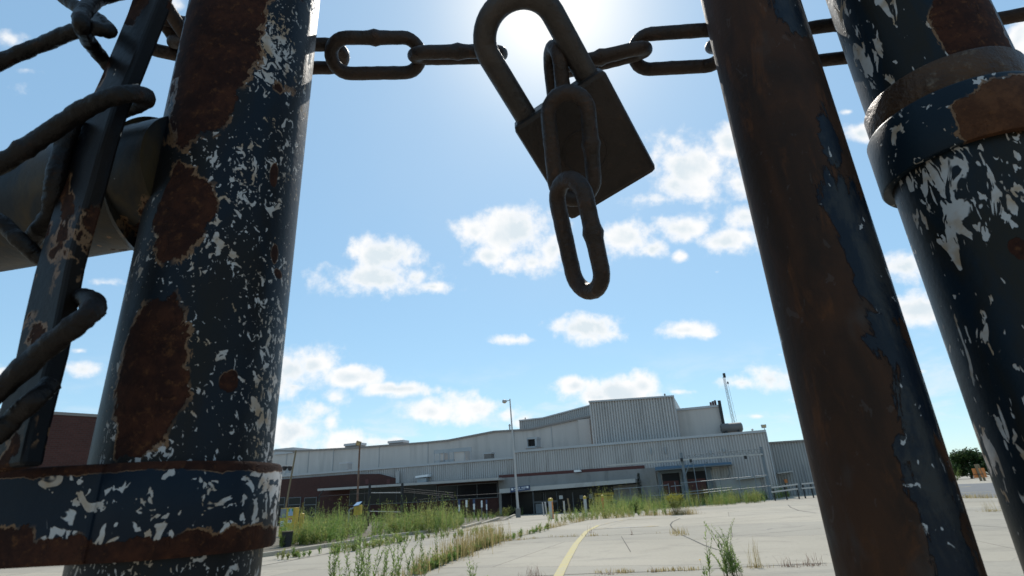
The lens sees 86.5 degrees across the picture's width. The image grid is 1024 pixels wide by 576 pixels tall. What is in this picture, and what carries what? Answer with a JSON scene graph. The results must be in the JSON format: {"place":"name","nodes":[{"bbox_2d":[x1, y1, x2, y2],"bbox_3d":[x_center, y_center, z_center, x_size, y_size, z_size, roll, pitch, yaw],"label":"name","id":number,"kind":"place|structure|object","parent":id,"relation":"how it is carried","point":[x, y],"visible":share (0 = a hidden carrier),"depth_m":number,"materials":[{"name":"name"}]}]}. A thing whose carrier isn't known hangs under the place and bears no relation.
{"place":"outdoors","nodes":[
{"label":"outdoors","id":0,"kind":"place"},
{"bbox_2d":[263,515,510,551],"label":"soil","id":1,"kind":"structure","parent":0,"point":[275,547],"depth_m":24.77,"materials":[{"name":"brown soil"}]},
{"bbox_2d":[282,530,293,546],"bbox_3d":[-8.031,8.965,19.429,0.410,0.530,0.410,-3,-21,0],"label":"trash bin","id":2,"kind":"object","parent":1,"relation":"on","point":[288,535],"visible":0.93,"depth_m":19.32,"materials":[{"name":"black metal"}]},
{"bbox_2d":[278,450,298,536],"bbox_3d":[-11.358,10.549,27.993,0.838,4.307,0.659,-3,-21,0],"label":"barrier machine","id":3,"kind":"object","parent":1,"relation":"on","point":[293,512],"visible":0.68,"depth_m":27.43,"materials":[{"name":"yellow paint"}]},
{"bbox_2d":[356,440,360,519],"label":"floodlight pole","id":4,"kind":"object","parent":1,"relation":"on","point":[358,443],"visible":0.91,"depth_m":61.60,"materials":[{"name":"brown metal"}]},
{"bbox_2d":[422,508,441,523],"bbox_3d":[-3.922,11.297,26.680,1.094,0.997,0.692,-3,-21,0],"label":"feathery bush","id":5,"kind":"object","parent":1,"relation":"on","point":[431,512],"visible":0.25,"depth_m":26.72,"materials":[{"name":"green plant"}]},
{"bbox_2d":[503,505,514,515],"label":"feathery bush","id":6,"kind":"object","parent":1,"relation":"on","point":[506,512],"visible":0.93,"depth_m":61.72,"materials":[{"name":"green plant"}]},
{"bbox_2d":[0,473,1023,575],"bbox_3d":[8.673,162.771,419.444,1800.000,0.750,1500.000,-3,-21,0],"label":"concrete ground","id":7,"kind":"structure","parent":0,"point":[660,546],"depth_m":13.44,"materials":[{"name":"grey concrete"}]},
{"bbox_2d":[0,408,97,466],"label":"brick building","id":8,"kind":"structure","parent":7,"relation":"on","point":[70,436],"depth_m":34.21,"materials":[{"name":"brown brick"}]},
{"bbox_2d":[0,0,319,575],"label":"chain link gate","id":9,"kind":"structure","parent":7,"relation":"on","point":[190,198],"depth_m":0.20,"materials":[{"name":"blue metal"}]},
{"bbox_2d":[298,513,303,536],"bbox_3d":[-8.622,9.826,22.210,0.184,1.180,0.184,-3,-21,0],"label":"bollard","id":10,"kind":"object","parent":7,"relation":"on","point":[301,516],"visible":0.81,"depth_m":22.25,"materials":[{"name":"yellow metal"}]},
{"bbox_2d":[327,519,356,575],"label":"leafy weed","id":11,"kind":"object","parent":7,"relation":"on","point":[333,568],"visible":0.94,"depth_m":9.29,"materials":[{"name":"green plant"}]},
{"bbox_2d":[333,513,368,575],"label":"leafy weed","id":12,"kind":"object","parent":7,"relation":"on","point":[346,560],"visible":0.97,"depth_m":8.83,"materials":[{"name":"green plant"}]},
{"bbox_2d":[348,501,361,522],"bbox_3d":[-7.927,11.577,27.351,0.657,1.551,0.390,-3,-21,0],"label":"card reader","id":13,"kind":"object","parent":7,"relation":"on","point":[358,506],"visible":0.76,"depth_m":27.39,"materials":[{"name":"metal"}]},
{"bbox_2d":[353,524,369,575],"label":"leafy weed","id":14,"kind":"object","parent":7,"relation":"on","point":[358,567],"visible":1,"depth_m":8.46,"materials":[{"name":"green plant"}]},
{"bbox_2d":[352,525,387,575],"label":"leafy weed","id":15,"kind":"object","parent":7,"relation":"on","point":[363,562],"visible":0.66,"depth_m":9.28,"materials":[{"name":"green plant"}]},
{"bbox_2d":[364,513,393,575],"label":"leafy weed","id":16,"kind":"object","parent":7,"relation":"on","point":[369,557],"visible":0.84,"depth_m":8.72,"materials":[{"name":"green plant"}]},
{"bbox_2d":[263,514,515,556],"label":"kerb","id":17,"kind":"structure","parent":7,"relation":"on","point":[300,549],"depth_m":19.09,"materials":[{"name":"concrete"}]},
{"bbox_2d":[381,525,414,575],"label":"leafy weed","id":18,"kind":"object","parent":7,"relation":"on","point":[386,561],"visible":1,"depth_m":8.31,"materials":[{"name":"green plant"}]},
{"bbox_2d":[385,524,418,575],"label":"leafy weed","id":19,"kind":"object","parent":7,"relation":"on","point":[398,571],"visible":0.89,"depth_m":9.15,"materials":[{"name":"green plant"}]},
{"bbox_2d":[317,483,500,525],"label":"black fence","id":20,"kind":"object","parent":7,"relation":"on","point":[370,492],"visible":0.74,"depth_m":43.05,"materials":[{"name":"metal"}]},
{"bbox_2d":[411,529,431,575],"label":"leafy weed","id":21,"kind":"object","parent":7,"relation":"on","point":[424,569],"visible":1,"depth_m":9.53,"materials":[{"name":"green plant"}]},
{"bbox_2d":[433,535,437,553],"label":"leafy weed","id":22,"kind":"object","parent":7,"relation":"on","point":[436,538],"visible":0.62,"depth_m":12.07,"materials":[{"name":"green plant"}]},
{"bbox_2d":[466,553,479,575],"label":"leafy weed","id":23,"kind":"object","parent":7,"relation":"on","point":[471,567],"visible":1,"depth_m":8.45,"materials":[{"name":"green plant"}]},
{"bbox_2d":[502,399,520,517],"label":"street lamp","id":24,"kind":"object","parent":7,"relation":"on","point":[518,513],"visible":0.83,"depth_m":49.74,"materials":[{"name":"metal"}]},
{"bbox_2d":[318,486,731,536],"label":"tall stalks","id":25,"kind":"object","parent":7,"relation":"on","point":[405,511],"visible":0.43,"depth_m":25.99,"materials":[{"name":"green plant"}]},
{"bbox_2d":[272,395,778,524],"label":"factory building","id":26,"kind":"structure","parent":7,"relation":"on","point":[577,453],"depth_m":68.79,"materials":[{"name":"metal"}]},
{"bbox_2d":[282,466,291,473],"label":"roof fan","id":27,"kind":"object","parent":26,"relation":"on","point":[287,469],"visible":0.88,"depth_m":83.69},
{"bbox_2d":[339,462,352,469],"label":"roof unit","id":28,"kind":"structure","parent":26,"relation":"on","point":[345,465],"depth_m":81.81,"materials":[{"name":"metal"}]},
{"bbox_2d":[344,443,366,447],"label":"roof hatch","id":29,"kind":"object","parent":26,"relation":"on","point":[353,444],"visible":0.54,"depth_m":90.41,"materials":[{"name":"metal"}]},
{"bbox_2d":[388,440,408,443],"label":"roof hatch","id":30,"kind":"object","parent":26,"relation":"on","point":[398,441],"visible":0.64,"depth_m":87.70,"materials":[{"name":"metal"}]},
{"bbox_2d":[434,447,470,462],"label":"duct rack","id":31,"kind":"object","parent":26,"relation":"on","point":[461,454],"visible":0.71,"depth_m":76.52,"materials":[{"name":"metal"}]},
{"bbox_2d":[483,452,494,458],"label":"roof unit","id":32,"kind":"structure","parent":26,"relation":"on","point":[488,455],"depth_m":74.61,"materials":[{"name":"metal"}]},
{"bbox_2d":[510,485,529,492],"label":"entrance sign","id":33,"kind":"object","parent":26,"relation":"attached to","point":[522,488],"visible":0.77,"depth_m":64.87,"materials":[{"name":"blue metal"}]},
{"bbox_2d":[526,437,540,449],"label":"fan box","id":34,"kind":"object","parent":26,"relation":"on","point":[533,442],"visible":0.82,"depth_m":73.37,"materials":[{"name":"metal"}]},
{"bbox_2d":[657,470,685,500],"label":"dock door","id":35,"kind":"structure","parent":26,"relation":"in","point":[669,476],"depth_m":61.93,"materials":[{"name":"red metal"}]},
{"bbox_2d":[682,467,713,501],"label":"dock door","id":36,"kind":"structure","parent":26,"relation":"in","point":[700,474],"depth_m":60.95,"materials":[{"name":"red metal"}]},
{"bbox_2d":[723,373,736,421],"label":"crane boom","id":37,"kind":"object","parent":26,"relation":"on","point":[724,377],"visible":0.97,"depth_m":147.92,"materials":[{"name":"metal"}]},
{"bbox_2d":[720,422,742,432],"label":"roof tank","id":38,"kind":"object","parent":26,"relation":"on","point":[731,427],"visible":0.92,"depth_m":65.35,"materials":[{"name":"metal"}]},
{"bbox_2d":[518,568,544,575],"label":"dry tuft","id":39,"kind":"object","parent":7,"relation":"on","point":[532,572],"visible":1,"depth_m":8.95,"materials":[{"name":"beige plant"}]},
{"bbox_2d":[275,473,789,573],"bbox_3d":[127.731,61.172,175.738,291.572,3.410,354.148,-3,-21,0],"label":"weeds","id":40,"kind":"object","parent":7,"relation":"on","point":[330,536],"visible":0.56,"depth_m":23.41,"materials":[{"name":"green plant"}]},
{"bbox_2d":[548,498,553,518],"bbox_3d":[2.356,13.348,32.822,0.296,1.280,0.296,-3,-21,0],"label":"bollard","id":41,"kind":"object","parent":7,"relation":"on","point":[550,502],"visible":0.91,"depth_m":32.77,"materials":[{"name":"metal"}]},
{"bbox_2d":[554,525,599,575],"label":"yellow lane line","id":42,"kind":"object","parent":7,"relation":"on","point":[561,569],"visible":1,"depth_m":11.70,"materials":[{"name":"yellow paint"}]},
{"bbox_2d":[583,496,586,514],"bbox_3d":[4.628,13.780,34.237,0.208,1.313,0.208,-3,-21,0],"label":"bollard","id":43,"kind":"object","parent":7,"relation":"on","point":[585,503],"visible":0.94,"depth_m":34.23,"materials":[{"name":"metal"}]},
{"bbox_2d":[594,517,672,528],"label":"faded yellow marks","id":44,"kind":"object","parent":7,"relation":"on","point":[626,527],"visible":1,"depth_m":20.45},
{"bbox_2d":[623,497,644,512],"bbox_3d":[8.161,14.324,35.953,1.709,1.066,0.890,-3,-21,0],"label":"feathery bush","id":45,"kind":"object","parent":7,"relation":"on","point":[636,505],"visible":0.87,"depth_m":35.94,"materials":[{"name":"green plant"}]},
{"bbox_2d":[262,505,1007,575],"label":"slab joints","id":46,"kind":"object","parent":7,"relation":"attached to","point":[623,540],"visible":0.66,"depth_m":14.39,"materials":[{"name":"grey concrete"}]},
{"bbox_2d":[637,473,642,501],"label":"conifer","id":47,"kind":"object","parent":7,"relation":"on","point":[639,485],"visible":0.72,"depth_m":61.91,"materials":[{"name":"green plant"}]},
{"bbox_2d":[666,493,684,513],"bbox_3d":[8.543,11.334,28.627,1.072,1.107,1.240,-19,-26,36],"label":"goldenrod bush","id":48,"kind":"object","parent":7,"relation":"on","point":[674,504],"visible":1,"depth_m":28.51,"materials":[{"name":"green plant"}]},
{"bbox_2d":[363,492,996,575],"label":"dry grass","id":49,"kind":"structure","parent":7,"relation":"on","point":[476,534],"depth_m":14.52,"materials":[{"name":"plant"}]},
{"bbox_2d":[673,524,688,535],"bbox_3d":[4.788,6.888,15.575,0.528,0.362,0.519,-3,-21,0],"label":"dry tuft","id":50,"kind":"object","parent":7,"relation":"on","point":[681,532],"visible":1,"depth_m":15.56,"materials":[{"name":"beige plant"}]},
{"bbox_2d":[607,447,772,504],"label":"gantry","id":51,"kind":"object","parent":7,"relation":"on","point":[745,455],"visible":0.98,"depth_m":57.30,"materials":[{"name":"metal"}]},
{"bbox_2d":[613,465,771,504],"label":"pipe rail fence","id":52,"kind":"object","parent":7,"relation":"on","point":[708,489],"visible":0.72,"depth_m":55.40,"materials":[{"name":"metal"}]},
{"bbox_2d":[702,565,712,575],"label":"leafy weed","id":53,"kind":"object","parent":7,"relation":"on","point":[704,573],"visible":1,"depth_m":7.58,"materials":[{"name":"green plant"}]},
{"bbox_2d":[703,523,712,575],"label":"leafy weed","id":54,"kind":"object","parent":7,"relation":"on","point":[708,563],"visible":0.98,"depth_m":8.02,"materials":[{"name":"green plant"}]},
{"bbox_2d":[703,518,739,575],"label":"leafy weed","id":55,"kind":"object","parent":7,"relation":"on","point":[729,558],"visible":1,"depth_m":7.99,"materials":[{"name":"green plant"}]},
{"bbox_2d":[709,546,743,575],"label":"leafy weed","id":56,"kind":"object","parent":7,"relation":"on","point":[737,567],"visible":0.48,"depth_m":8.13,"materials":[{"name":"green plant"}]},
{"bbox_2d":[745,488,759,501],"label":"feathery bush","id":57,"kind":"object","parent":7,"relation":"on","point":[756,493],"visible":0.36,"depth_m":50.41,"materials":[{"name":"green plant"}]},
{"bbox_2d":[747,538,773,568],"bbox_3d":[3.913,4.258,8.781,0.485,0.476,0.402,14,-27,-38],"label":"dry tuft","id":58,"kind":"object","parent":7,"relation":"on","point":[754,564],"visible":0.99,"depth_m":8.78,"materials":[{"name":"beige plant"}]},
{"bbox_2d":[771,484,799,500],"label":"guard rail","id":59,"kind":"object","parent":7,"relation":"on","point":[785,490],"visible":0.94,"depth_m":50.16,"materials":[{"name":"grey metal"}]},
{"bbox_2d":[778,557,802,567],"bbox_3d":[4.411,4.352,8.694,0.604,0.190,0.402,-3,-21,0],"label":"dry tuft","id":60,"kind":"object","parent":7,"relation":"on","point":[790,564],"visible":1,"depth_m":8.70,"materials":[{"name":"beige plant"}]},
{"bbox_2d":[769,440,815,495],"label":"metal annex","id":61,"kind":"object","parent":7,"relation":"on","point":[790,462],"visible":0.38,"depth_m":61.96,"materials":[{"name":"grey metal"}]},
{"bbox_2d":[801,482,814,497],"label":"guard rail","id":62,"kind":"object","parent":7,"relation":"on","point":[811,487],"visible":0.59,"depth_m":50.19,"materials":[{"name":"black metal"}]},
{"bbox_2d":[799,551,826,566],"bbox_3d":[4.734,4.310,8.676,0.509,0.222,0.354,6,-23,-22],"label":"dry tuft","id":63,"kind":"object","parent":7,"relation":"on","point":[813,564],"visible":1,"depth_m":8.68,"materials":[{"name":"beige plant"}]},
{"bbox_2d":[701,0,986,575],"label":"rusty pipe","id":64,"kind":"object","parent":7,"relation":"on","point":[889,497],"depth_m":0.23,"materials":[{"name":"brown metal"}]},
{"bbox_2d":[826,0,1023,572],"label":"blue gate post","id":65,"kind":"object","parent":7,"relation":"on","point":[939,85],"visible":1,"depth_m":0.23,"materials":[{"name":"metal"}]},
{"bbox_2d":[152,3,1023,299],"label":"gate chain","id":66,"kind":"object","parent":65,"relation":"attached to","point":[632,53],"visible":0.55,"depth_m":0.32,"materials":[{"name":"metal"}]},
{"bbox_2d":[473,0,654,218],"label":"padlock","id":67,"kind":"object","parent":66,"relation":"hanging from","point":[625,160],"visible":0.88,"depth_m":0.30,"materials":[{"name":"metal"}]},
{"bbox_2d":[949,455,967,477],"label":"tree","id":68,"kind":"object","parent":7,"relation":"on","point":[966,473],"visible":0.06,"depth_m":128.42,"materials":[{"name":"green plant"}]},
{"bbox_2d":[949,447,982,478],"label":"tree","id":69,"kind":"object","parent":7,"relation":"on","point":[964,456],"visible":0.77,"depth_m":125.80,"materials":[{"name":"green plant"}]},
{"bbox_2d":[968,453,988,476],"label":"tree","id":70,"kind":"object","parent":7,"relation":"on","point":[982,464],"visible":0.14,"depth_m":122.67,"materials":[{"name":"green plant"}]},
{"bbox_2d":[972,464,986,480],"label":"wooden barricade","id":71,"kind":"object","parent":7,"relation":"on","point":[978,472],"visible":0.92,"depth_m":85.62,"materials":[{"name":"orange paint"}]},
{"bbox_2d":[972,497,1000,511],"bbox_3d":[16.188,7.337,18.490,0.922,0.484,0.708,-3,-21,0],"label":"dry tuft","id":72,"kind":"object","parent":7,"relation":"on","point":[986,510],"visible":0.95,"depth_m":18.43,"materials":[{"name":"beige plant"}]},
{"bbox_2d":[0,0,1023,473],"label":"sky","id":73,"kind":"structure","parent":0,"point":[430,290],"materials":[{"name":"blue"}]},
{"bbox_2d":[958,483,996,497],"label":"concrete barrier","id":74,"kind":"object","parent":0,"point":[980,488],"depth_m":43.00,"materials":[{"name":"grey concrete"}]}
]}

